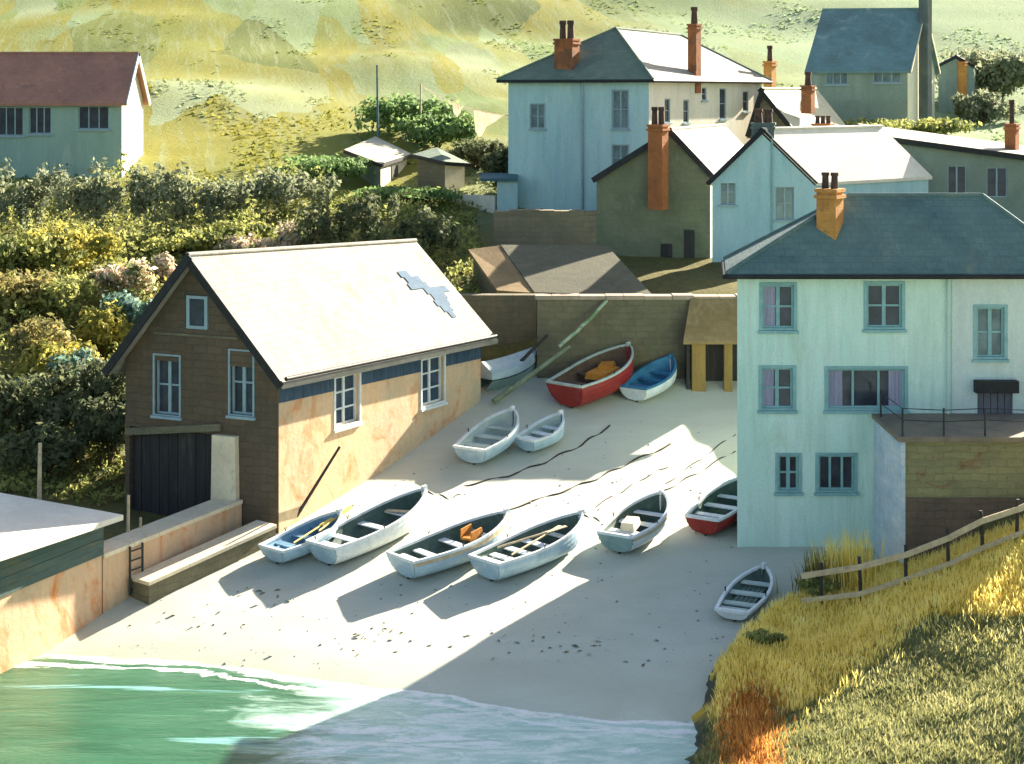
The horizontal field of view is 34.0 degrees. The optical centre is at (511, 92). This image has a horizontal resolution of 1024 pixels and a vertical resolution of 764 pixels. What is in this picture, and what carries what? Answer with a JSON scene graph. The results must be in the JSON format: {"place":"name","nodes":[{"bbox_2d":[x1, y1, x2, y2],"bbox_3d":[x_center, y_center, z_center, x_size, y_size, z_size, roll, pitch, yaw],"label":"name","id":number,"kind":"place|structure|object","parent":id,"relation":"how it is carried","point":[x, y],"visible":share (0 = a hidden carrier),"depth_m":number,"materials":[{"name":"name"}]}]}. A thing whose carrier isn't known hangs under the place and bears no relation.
{"place":"outdoors","nodes":[
{"label":"outdoors","id":0,"kind":"place"},
{"bbox_2d":[0,654,697,763],"bbox_3d":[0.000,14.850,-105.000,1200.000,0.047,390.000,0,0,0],"label":"sea","id":1,"kind":"structure","parent":0,"point":[66,709],"depth_m":39.37,"materials":[{"name":"liquid"}]},
{"bbox_2d":[44,373,879,720],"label":"beach","id":2,"kind":"structure","parent":0,"point":[604,681],"depth_m":46.82,"materials":[{"name":"beige sand"}]},
{"bbox_2d":[0,493,122,673],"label":"quay shed","id":3,"kind":"structure","parent":2,"relation":"on","point":[51,553],"depth_m":44.67,"materials":[{"name":"paint"}]},
{"bbox_2d":[102,498,242,613],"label":"quay wall","id":4,"kind":"structure","parent":2,"relation":"on","point":[171,536],"depth_m":48.58,"materials":[{"name":"beige concrete"}]},
{"bbox_2d":[131,520,276,604],"bbox_3d":[-8.935,14.294,48.847,0.880,2.613,4.796,0,0,39],"label":"quay ledge","id":5,"kind":"object","parent":2,"relation":"on","point":[152,584],"visible":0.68,"depth_m":48.37,"materials":[{"name":"beige concrete"}]},
{"bbox_2d":[101,238,497,533],"bbox_3d":[-6.717,9.439,57.359,6.743,9.022,13.684,0,0,30],"label":"boathouse","id":6,"kind":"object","parent":2,"relation":"on","point":[263,384],"visible":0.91,"depth_m":53.06,"materials":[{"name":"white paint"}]},
{"bbox_2d":[150,353,181,420],"bbox_3d":[-10.772,9.225,52.831,1.170,2.032,0.650,0,0,19],"label":"window","id":7,"kind":"structure","parent":6,"relation":"in","point":[168,372],"depth_m":52.80,"materials":[{"name":"grey paint"}]},
{"bbox_2d":[133,426,210,515],"bbox_3d":[-10.655,12.255,52.807,3.091,3.348,0.090,0,0,24],"label":"door","id":8,"kind":"structure","parent":6,"relation":"in","point":[172,471],"depth_m":52.80,"materials":[{"name":"black wood"}]},
{"bbox_2d":[186,295,207,329],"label":"attic window","id":9,"kind":"structure","parent":6,"relation":"in","point":[196,306],"depth_m":52.16,"materials":[{"name":"grey paint"}]},
{"bbox_2d":[226,349,255,420],"bbox_3d":[-8.247,8.959,51.715,1.054,2.136,0.601,0,0,22],"label":"window","id":10,"kind":"structure","parent":6,"relation":"in","point":[243,378],"depth_m":51.68,"materials":[{"name":"grey paint"}]},
{"bbox_2d":[333,373,363,432],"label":"window","id":11,"kind":"structure","parent":6,"relation":"in","point":[345,386],"depth_m":54.34,"materials":[{"name":"white paint"}]},
{"bbox_2d":[420,355,447,411],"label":"window","id":12,"kind":"structure","parent":6,"relation":"in","point":[430,374],"depth_m":58.90,"materials":[{"name":"white paint"}]},
{"bbox_2d":[258,508,342,563],"bbox_3d":[-6.109,13.240,49.947,1.409,0.880,2.854,0,8,42],"label":"rowing boat","id":13,"kind":"object","parent":2,"relation":"on","point":[282,547],"visible":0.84,"depth_m":49.83,"materials":[{"name":"blue paint"}]},
{"bbox_2d":[305,485,427,565],"bbox_3d":[-4.095,13.014,50.346,1.659,1.180,4.475,0,7,42],"label":"rowing boat","id":14,"kind":"object","parent":2,"relation":"on","point":[375,526],"visible":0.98,"depth_m":50.36,"materials":[{"name":"white paint"}]},
{"bbox_2d":[128,421,732,666],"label":"pebbles","id":15,"kind":"object","parent":2,"relation":"on","point":[492,632],"visible":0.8,"depth_m":46.56,"materials":[{"name":"grey stone"}]},
{"bbox_2d":[386,507,509,578],"bbox_3d":[-1.639,13.222,49.069,4.070,1.110,1.759,-8,5,-38],"label":"rowing boat","id":16,"kind":"object","parent":2,"relation":"on","point":[444,548],"visible":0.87,"depth_m":48.90,"materials":[{"name":"white paint"}]},
{"bbox_2d":[453,405,519,464],"bbox_3d":[-0.671,11.760,57.401,1.659,1.110,3.022,0,11,32],"label":"rowing boat","id":17,"kind":"object","parent":2,"relation":"on","point":[489,437],"visible":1,"depth_m":57.49,"materials":[{"name":"white paint"}]},
{"bbox_2d":[481,347,536,390],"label":"covered boat","id":18,"kind":"object","parent":2,"relation":"on","point":[501,367],"visible":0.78,"depth_m":62.55,"materials":[{"name":"white fabric"}]},
{"bbox_2d":[468,508,584,581],"bbox_3d":[0.675,13.222,48.907,4.107,1.110,1.659,-8,5,-42],"label":"rowing boat","id":19,"kind":"object","parent":2,"relation":"on","point":[492,562],"visible":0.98,"depth_m":48.70,"materials":[{"name":"white paint"}]},
{"bbox_2d":[491,345,570,403],"bbox_3d":[0.720,10.392,61.946,3.419,1.927,0.240,0,0,-32],"label":"spar","id":20,"kind":"object","parent":2,"relation":"on","point":[507,391],"visible":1,"depth_m":61.72,"materials":[{"name":"wood"}]},
{"bbox_2d":[515,410,564,452],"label":"rowing boat","id":21,"kind":"object","parent":2,"relation":"on","point":[545,432],"visible":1,"depth_m":57.79,"materials":[{"name":"white paint"}]},
{"bbox_2d":[545,341,633,408],"bbox_3d":[3.200,10.463,61.980,2.258,1.510,3.875,0,10,44],"label":"fishing boat","id":22,"kind":"object","parent":2,"relation":"on","point":[571,386],"visible":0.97,"depth_m":61.41,"materials":[{"name":"red paint"}]},
{"bbox_2d":[585,361,619,379],"bbox_3d":[3.459,10.306,62.302,0.998,0.558,1.368,0,0,38],"label":"tarpaulin","id":23,"kind":"object","parent":22,"relation":"on","point":[603,369],"visible":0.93,"depth_m":62.03,"materials":[{"name":"orange fabric"}]},
{"bbox_2d":[597,488,668,553],"bbox_3d":[3.856,12.967,50.617,1.559,1.110,3.120,0,7,33],"label":"rowing boat","id":24,"kind":"object","parent":2,"relation":"on","point":[649,513],"visible":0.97,"depth_m":50.53,"materials":[{"name":"white paint"}]},
{"bbox_2d":[535,293,736,378],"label":"harbour wall","id":25,"kind":"structure","parent":2,"relation":"on","point":[650,327],"depth_m":63.50,"materials":[{"name":"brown stone"}]},
{"bbox_2d":[619,353,676,401],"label":"rowing boat","id":26,"kind":"object","parent":2,"relation":"on","point":[651,379],"visible":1,"depth_m":62.28,"materials":[{"name":"blue paint"}]},
{"bbox_2d":[683,299,736,391],"bbox_3d":[7.698,9.892,62.725,2.704,4.216,1.350,0,0,0],"label":"lean to","id":27,"kind":"object","parent":2,"relation":"on","point":[710,339],"visible":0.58,"depth_m":62.56,"materials":[{"name":"brown wood"}]},
{"bbox_2d":[684,477,736,535],"bbox_3d":[6.554,12.794,51.918,1.459,1.060,3.093,0,7,33],"label":"rowing boat","id":28,"kind":"object","parent":2,"relation":"on","point":[713,510],"visible":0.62,"depth_m":51.84,"materials":[{"name":"red paint"}]},
{"bbox_2d":[714,562,772,621],"bbox_3d":[6.505,13.765,46.099,1.209,0.640,3.112,0,6,25],"label":"dinghy","id":29,"kind":"object","parent":2,"relation":"on","point":[745,595],"visible":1,"depth_m":46.05,"materials":[{"name":"grey paint"}]},
{"bbox_2d":[721,172,1023,547],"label":"harbour house","id":30,"kind":"structure","parent":2,"relation":"on","point":[850,306],"depth_m":50.00,"materials":[{"name":"teal paint"}]},
{"bbox_2d":[757,365,797,413],"bbox_3d":[7.917,8.842,50.035,1.204,1.438,0.250,0,0,0],"label":"window","id":31,"kind":"structure","parent":30,"relation":"in","point":[776,383],"depth_m":50.09,"materials":[{"name":"teal paint"}]},
{"bbox_2d":[758,282,798,333],"bbox_3d":[7.944,6.411,50.035,1.204,1.522,0.250,0,0,0],"label":"window","id":32,"kind":"structure","parent":30,"relation":"in","point":[777,300],"depth_m":50.09,"materials":[{"name":"teal paint"}]},
{"bbox_2d":[774,453,803,495],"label":"window","id":33,"kind":"structure","parent":30,"relation":"in","point":[788,466],"depth_m":50.08,"materials":[{"name":"teal paint"}]},
{"bbox_2d":[814,453,859,495],"bbox_3d":[9.681,11.369,50.035,1.343,1.272,0.250,0,0,0],"label":"window","id":34,"kind":"structure","parent":30,"relation":"in","point":[836,474],"depth_m":50.09,"materials":[{"name":"teal paint"}]},
{"bbox_2d":[823,366,909,413],"bbox_3d":[10.569,8.855,50.035,2.566,1.410,0.250,0,0,0],"label":"window","id":35,"kind":"structure","parent":30,"relation":"in","point":[848,389],"depth_m":50.10,"materials":[{"name":"grey glass"}]},
{"bbox_2d":[862,281,906,332],"bbox_3d":[11.111,6.383,50.035,1.316,1.522,0.250,0,0,0],"label":"window","id":36,"kind":"structure","parent":30,"relation":"in","point":[882,299],"depth_m":50.09,"materials":[{"name":"teal paint"}]},
{"bbox_2d":[972,305,1009,362],"bbox_3d":[14.268,7.170,50.000,1.093,1.715,0.250,0,0,0],"label":"window","id":37,"kind":"structure","parent":30,"relation":"in","point":[990,321],"depth_m":50.05,"materials":[{"name":"teal paint"}]},
{"bbox_2d":[977,393,1010,412],"bbox_3d":[14.407,9.549,50.095,1.035,1.443,0.060,0,0,0],"label":"door","id":38,"kind":"structure","parent":30,"relation":"in","point":[984,400],"depth_m":50.06,"materials":[{"name":"grey paint"}]},
{"bbox_2d":[872,413,1023,563],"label":"terrace wall","id":39,"kind":"structure","parent":2,"relation":"on","point":[932,483],"depth_m":46.60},
{"bbox_2d":[880,390,1023,435],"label":"terrace railing","id":40,"kind":"object","parent":39,"relation":"on","point":[902,419],"visible":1,"depth_m":46.64,"materials":[{"name":"metal"}]},
{"bbox_2d":[0,0,1023,540],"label":"hillside","id":41,"kind":"structure","parent":0,"point":[444,50],"depth_m":135.42,"materials":[{"name":"green plant"}]},
{"bbox_2d":[0,267,61,325],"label":"bush","id":42,"kind":"object","parent":41,"relation":"on","point":[25,282],"visible":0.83,"depth_m":65.20,"materials":[{"name":"yellow plant"}]},
{"bbox_2d":[0,367,63,434],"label":"bush","id":43,"kind":"object","parent":41,"relation":"on","point":[22,398],"visible":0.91,"depth_m":57.35,"materials":[{"name":"green plant"}]},
{"bbox_2d":[2,312,77,375],"bbox_3d":[-17.378,9.377,61.878,2.612,2.513,2.727,0,0,0],"label":"bush","id":44,"kind":"object","parent":41,"relation":"on","point":[35,330],"visible":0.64,"depth_m":61.09,"materials":[{"name":"yellow plant"}]},
{"bbox_2d":[0,225,82,274],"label":"bush","id":45,"kind":"object","parent":41,"relation":"on","point":[20,249],"visible":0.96,"depth_m":69.51,"materials":[{"name":"green plant"}]},
{"bbox_2d":[0,415,87,478],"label":"bush","id":46,"kind":"object","parent":41,"relation":"on","point":[57,440],"visible":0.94,"depth_m":54.81,"materials":[{"name":"green plant"}]},
{"bbox_2d":[10,337,103,382],"bbox_3d":[-16.367,9.934,60.486,3.359,2.276,2.021,0,0,-26],"label":"bush","id":47,"kind":"object","parent":41,"relation":"on","point":[45,353],"visible":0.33,"depth_m":60.18,"materials":[{"name":"yellow plant"}]},
{"bbox_2d":[16,270,102,325],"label":"bush","id":48,"kind":"object","parent":41,"relation":"on","point":[65,295],"visible":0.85,"depth_m":65.56,"materials":[{"name":"green plant"}]},
{"bbox_2d":[16,218,125,273],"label":"bush","id":49,"kind":"object","parent":41,"relation":"on","point":[96,242],"visible":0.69,"depth_m":70.44,"materials":[{"name":"yellow plant"}]},
{"bbox_2d":[38,346,105,392],"bbox_3d":[-14.988,10.246,60.023,3.742,2.203,2.050,0,0,0],"label":"bush","id":50,"kind":"object","parent":41,"relation":"on","point":[85,353],"visible":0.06,"depth_m":59.68,"materials":[{"name":"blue plant"}]},
{"bbox_2d":[0,52,150,178],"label":"cottage","id":51,"kind":"structure","parent":41,"relation":"on","point":[77,111],"depth_m":88.13,"materials":[{"name":"white paint"}]},
{"bbox_2d":[0,107,24,137],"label":"window","id":52,"kind":"structure","parent":51,"relation":"in","point":[11,118],"depth_m":88.12,"materials":[{"name":"grey glass"}]},
{"bbox_2d":[26,107,52,135],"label":"window","id":53,"kind":"structure","parent":51,"relation":"in","point":[39,117],"depth_m":88.12,"materials":[{"name":"grey paint"}]},
{"bbox_2d":[76,106,110,130],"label":"window","id":54,"kind":"structure","parent":51,"relation":"in","point":[91,118],"depth_m":88.12,"materials":[{"name":"grey paint"}]},
{"bbox_2d":[41,354,124,430],"bbox_3d":[-14.518,10.461,57.507,3.413,3.076,2.588,0,0,0],"label":"bush","id":55,"kind":"object","parent":41,"relation":"on","point":[59,407],"visible":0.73,"depth_m":57.01,"materials":[{"name":"green plant"}]},
{"bbox_2d":[71,392,124,464],"bbox_3d":[-13.480,11.273,56.148,2.433,2.567,1.590,0,0,0],"label":"bush","id":56,"kind":"object","parent":41,"relation":"on","point":[98,424],"visible":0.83,"depth_m":55.74,"materials":[{"name":"green plant"}]},
{"bbox_2d":[70,298,134,356],"bbox_3d":[-15.636,9.088,63.973,2.215,2.350,2.279,0,0,-34],"label":"bush","id":57,"kind":"object","parent":41,"relation":"on","point":[94,327],"visible":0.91,"depth_m":63.57,"materials":[{"name":"yellow plant"}]},
{"bbox_2d":[86,258,158,298],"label":"bush","id":58,"kind":"object","parent":41,"relation":"on","point":[100,275],"visible":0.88,"depth_m":67.90,"materials":[{"name":"pink plant"}]},
{"bbox_2d":[100,286,151,339],"bbox_3d":[-14.422,8.825,65.125,3.554,2.600,2.028,0,0,15],"label":"bush","id":59,"kind":"object","parent":41,"relation":"on","point":[135,309],"visible":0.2,"depth_m":64.80,"materials":[{"name":"blue plant"}]},
{"bbox_2d":[141,251,175,283],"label":"bush","id":60,"kind":"object","parent":41,"relation":"on","point":[165,264],"visible":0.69,"depth_m":69.90,"materials":[{"name":"beige plant"}]},
{"bbox_2d":[0,157,341,230],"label":"hedge","id":61,"kind":"object","parent":41,"relation":"on","point":[97,195],"visible":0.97,"depth_m":77.63,"materials":[{"name":"green plant"}]},
{"bbox_2d":[123,223,233,255],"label":"bush","id":62,"kind":"object","parent":41,"relation":"on","point":[176,237],"visible":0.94,"depth_m":75.17,"materials":[{"name":"green plant"}]},
{"bbox_2d":[200,217,275,240],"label":"bush","id":63,"kind":"object","parent":41,"relation":"on","point":[264,231],"visible":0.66,"depth_m":76.57,"materials":[{"name":"green plant"}]},
{"bbox_2d":[0,151,485,505],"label":"undergrowth","id":64,"kind":"object","parent":41,"relation":"on","point":[469,242],"visible":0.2,"depth_m":74.51,"materials":[{"name":"green plant"}]},
{"bbox_2d":[212,233,277,250],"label":"bush","id":65,"kind":"object","parent":41,"relation":"on","point":[233,242],"visible":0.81,"depth_m":74.67,"materials":[{"name":"pink plant"}]},
{"bbox_2d":[274,218,319,246],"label":"bush","id":66,"kind":"object","parent":41,"relation":"on","point":[286,231],"visible":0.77,"depth_m":74.45,"materials":[{"name":"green plant"}]},
{"bbox_2d":[273,153,375,179],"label":"bush","id":67,"kind":"object","parent":41,"relation":"on","point":[332,164],"visible":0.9,"depth_m":88.31,"materials":[{"name":"green plant"}]},
{"bbox_2d":[293,168,461,256],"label":"hedge","id":68,"kind":"object","parent":41,"relation":"on","point":[368,219],"visible":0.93,"depth_m":73.45,"materials":[{"name":"green plant"}]},
{"bbox_2d":[343,136,411,186],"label":"garden shed","id":69,"kind":"structure","parent":41,"relation":"on","point":[389,161],"depth_m":91.32,"materials":[{"name":"grey stone"}]},
{"bbox_2d":[344,184,462,203],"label":"bush","id":70,"kind":"object","parent":41,"relation":"on","point":[445,193],"visible":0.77,"depth_m":85.02,"materials":[{"name":"green plant"}]},
{"bbox_2d":[349,92,469,136],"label":"bush","id":71,"kind":"object","parent":41,"relation":"on","point":[390,111],"visible":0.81,"depth_m":99.05,"materials":[{"name":"green plant"}]},
{"bbox_2d":[393,111,477,147],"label":"bush","id":72,"kind":"object","parent":41,"relation":"on","point":[434,129],"visible":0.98,"depth_m":96.16,"materials":[{"name":"green plant"}]},
{"bbox_2d":[412,147,470,191],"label":"garden shed","id":73,"kind":"structure","parent":41,"relation":"on","point":[438,167],"depth_m":88.77,"materials":[{"name":"beige stone"}]},
{"bbox_2d":[420,84,507,115],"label":"washing line","id":74,"kind":"object","parent":41,"relation":"on","point":[421,86],"visible":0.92,"depth_m":95.62,"materials":[{"name":"white fabric"}]},
{"bbox_2d":[474,110,502,136],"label":"laundry","id":75,"kind":"object","parent":74,"relation":"hanging from","point":[483,120],"visible":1,"depth_m":90.56,"materials":[{"name":"white fabric"}]},
{"bbox_2d":[446,194,496,212],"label":"garden wall","id":76,"kind":"structure","parent":41,"relation":"on","point":[488,203],"depth_m":86.09,"materials":[{"name":"white paint"}]},
{"bbox_2d":[444,135,504,169],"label":"bush","id":77,"kind":"object","parent":41,"relation":"on","point":[474,150],"visible":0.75,"depth_m":92.31,"materials":[{"name":"green plant"}]},
{"bbox_2d":[479,145,507,189],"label":"bush","id":78,"kind":"object","parent":41,"relation":"on","point":[496,161],"visible":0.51,"depth_m":88.29,"materials":[{"name":"green plant"}]},
{"bbox_2d":[460,293,535,345],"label":"slip side wall","id":79,"kind":"structure","parent":41,"relation":"on","point":[508,318],"depth_m":65.20,"materials":[{"name":"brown stone"}]},
{"bbox_2d":[493,209,599,245],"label":"garden wall","id":80,"kind":"structure","parent":41,"relation":"on","point":[539,227],"depth_m":77.00,"materials":[{"name":"beige stone"}]},
{"bbox_2d":[468,245,650,326],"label":"outbuilding","id":81,"kind":"structure","parent":41,"relation":"on","point":[551,269],"depth_m":68.38,"materials":[{"name":"brown stone"}]},
{"bbox_2d":[480,7,777,210],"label":"villa","id":82,"kind":"object","parent":41,"relation":"on","point":[579,115],"visible":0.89,"depth_m":86.23,"materials":[{"name":"grey paint"}]},
{"bbox_2d":[528,103,545,130],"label":"window","id":83,"kind":"structure","parent":82,"relation":"in","point":[537,111],"depth_m":86.40,"materials":[{"name":"grey paint"}]},
{"bbox_2d":[610,90,629,130],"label":"window","id":84,"kind":"structure","parent":82,"relation":"in","point":[620,98],"depth_m":84.64,"materials":[{"name":"grey paint"}]},
{"bbox_2d":[591,107,743,257],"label":"cottage","id":85,"kind":"structure","parent":41,"relation":"on","point":[654,195],"depth_m":76.44,"materials":[{"name":"paint"}]},
{"bbox_2d":[745,72,844,138],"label":"cottage","id":86,"kind":"structure","parent":41,"relation":"on","point":[805,104],"depth_m":92.82,"materials":[{"name":"grey stone"}]},
{"bbox_2d":[706,109,931,261],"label":"cottage","id":87,"kind":"structure","parent":41,"relation":"on","point":[765,179],"depth_m":75.12,"materials":[{"name":"paint"}]},
{"bbox_2d":[718,183,737,206],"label":"window","id":88,"kind":"structure","parent":87,"relation":"in","point":[727,189],"depth_m":75.14,"materials":[{"name":"grey paint"}]},
{"bbox_2d":[773,187,793,221],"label":"window","id":89,"kind":"structure","parent":87,"relation":"in","point":[784,196],"depth_m":75.14,"materials":[{"name":"grey paint"}]},
{"bbox_2d":[805,0,940,123],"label":"hill cottage","id":90,"kind":"structure","parent":41,"relation":"on","point":[874,63],"depth_m":105.29,"materials":[{"name":"blue stone"}]},
{"bbox_2d":[824,73,849,85],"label":"window","id":91,"kind":"structure","parent":90,"relation":"in","point":[832,79],"depth_m":104.80,"materials":[{"name":"glass"}]},
{"bbox_2d":[872,73,902,83],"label":"window","id":92,"kind":"structure","parent":90,"relation":"in","point":[878,78],"depth_m":104.26,"materials":[{"name":"glass"}]},
{"bbox_2d":[841,116,925,130],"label":"bush","id":93,"kind":"object","parent":41,"relation":"on","point":[890,124],"visible":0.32,"depth_m":99.39,"materials":[{"name":"green plant"}]},
{"bbox_2d":[857,100,1023,221],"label":"long building","id":94,"kind":"structure","parent":41,"relation":"on","point":[993,170],"depth_m":82.00,"materials":[{"name":"paint"}]},
{"bbox_2d":[948,166,965,192],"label":"window","id":95,"kind":"structure","parent":94,"relation":"in","point":[956,174],"depth_m":82.12,"materials":[{"name":"grey glass"}]},
{"bbox_2d":[987,167,1006,196],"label":"window","id":96,"kind":"structure","parent":94,"relation":"in","point":[996,176],"depth_m":82.12,"materials":[{"name":"grey glass"}]},
{"bbox_2d":[900,116,982,134],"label":"bush","id":97,"kind":"object","parent":41,"relation":"on","point":[943,126],"visible":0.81,"depth_m":99.65,"materials":[{"name":"green plant"}]},
{"bbox_2d":[938,54,978,112],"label":"outbuilding","id":98,"kind":"structure","parent":41,"relation":"on","point":[957,74],"depth_m":112.37,"materials":[{"name":"paint"}]},
{"bbox_2d":[935,43,1023,101],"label":"bush","id":99,"kind":"object","parent":41,"relation":"on","point":[996,72],"visible":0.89,"depth_m":114.49,"materials":[{"name":"green plant"}]},
{"bbox_2d":[950,88,1021,122],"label":"bush","id":100,"kind":"object","parent":41,"relation":"on","point":[980,104],"visible":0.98,"depth_m":108.76,"materials":[{"name":"green plant"}]},
{"bbox_2d":[684,522,1023,763],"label":"grass bank","id":101,"kind":"structure","parent":0,"point":[699,717],"depth_m":38.78,"materials":[{"name":"yellow plant"}]},
{"bbox_2d":[702,654,807,763],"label":"bracken","id":102,"kind":"object","parent":101,"relation":"on","point":[743,725],"visible":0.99,"depth_m":37.37,"materials":[{"name":"orange plant"}]},
{"bbox_2d":[742,627,788,644],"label":"bush","id":103,"kind":"object","parent":101,"relation":"on","point":[762,638],"visible":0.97,"depth_m":42.46,"materials":[{"name":"green plant"}]},
{"bbox_2d":[795,577,840,595],"bbox_3d":[8.325,13.458,45.570,1.255,0.651,1.055,0,0,0],"label":"bush","id":104,"kind":"object","parent":101,"relation":"on","point":[813,587],"visible":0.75,"depth_m":45.38,"materials":[{"name":"green plant"}]},
{"bbox_2d":[776,536,865,595],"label":"tall grass","id":105,"kind":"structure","parent":101,"relation":"on","point":[809,567],"depth_m":46.00,"materials":[{"name":"yellow plant"}]},
{"bbox_2d":[808,520,886,593],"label":"tall grass","id":106,"kind":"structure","parent":101,"relation":"on","point":[845,553],"depth_m":45.98,"materials":[{"name":"plant"}]},
{"bbox_2d":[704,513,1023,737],"bbox_3d":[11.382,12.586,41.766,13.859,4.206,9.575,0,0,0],"label":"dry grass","id":107,"kind":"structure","parent":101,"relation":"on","point":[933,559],"depth_m":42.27,"materials":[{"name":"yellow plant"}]},
{"bbox_2d":[801,499,1023,603],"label":"bank fence","id":108,"kind":"object","parent":101,"relation":"on","point":[820,573],"visible":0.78,"depth_m":44.31,"materials":[{"name":"wood"}]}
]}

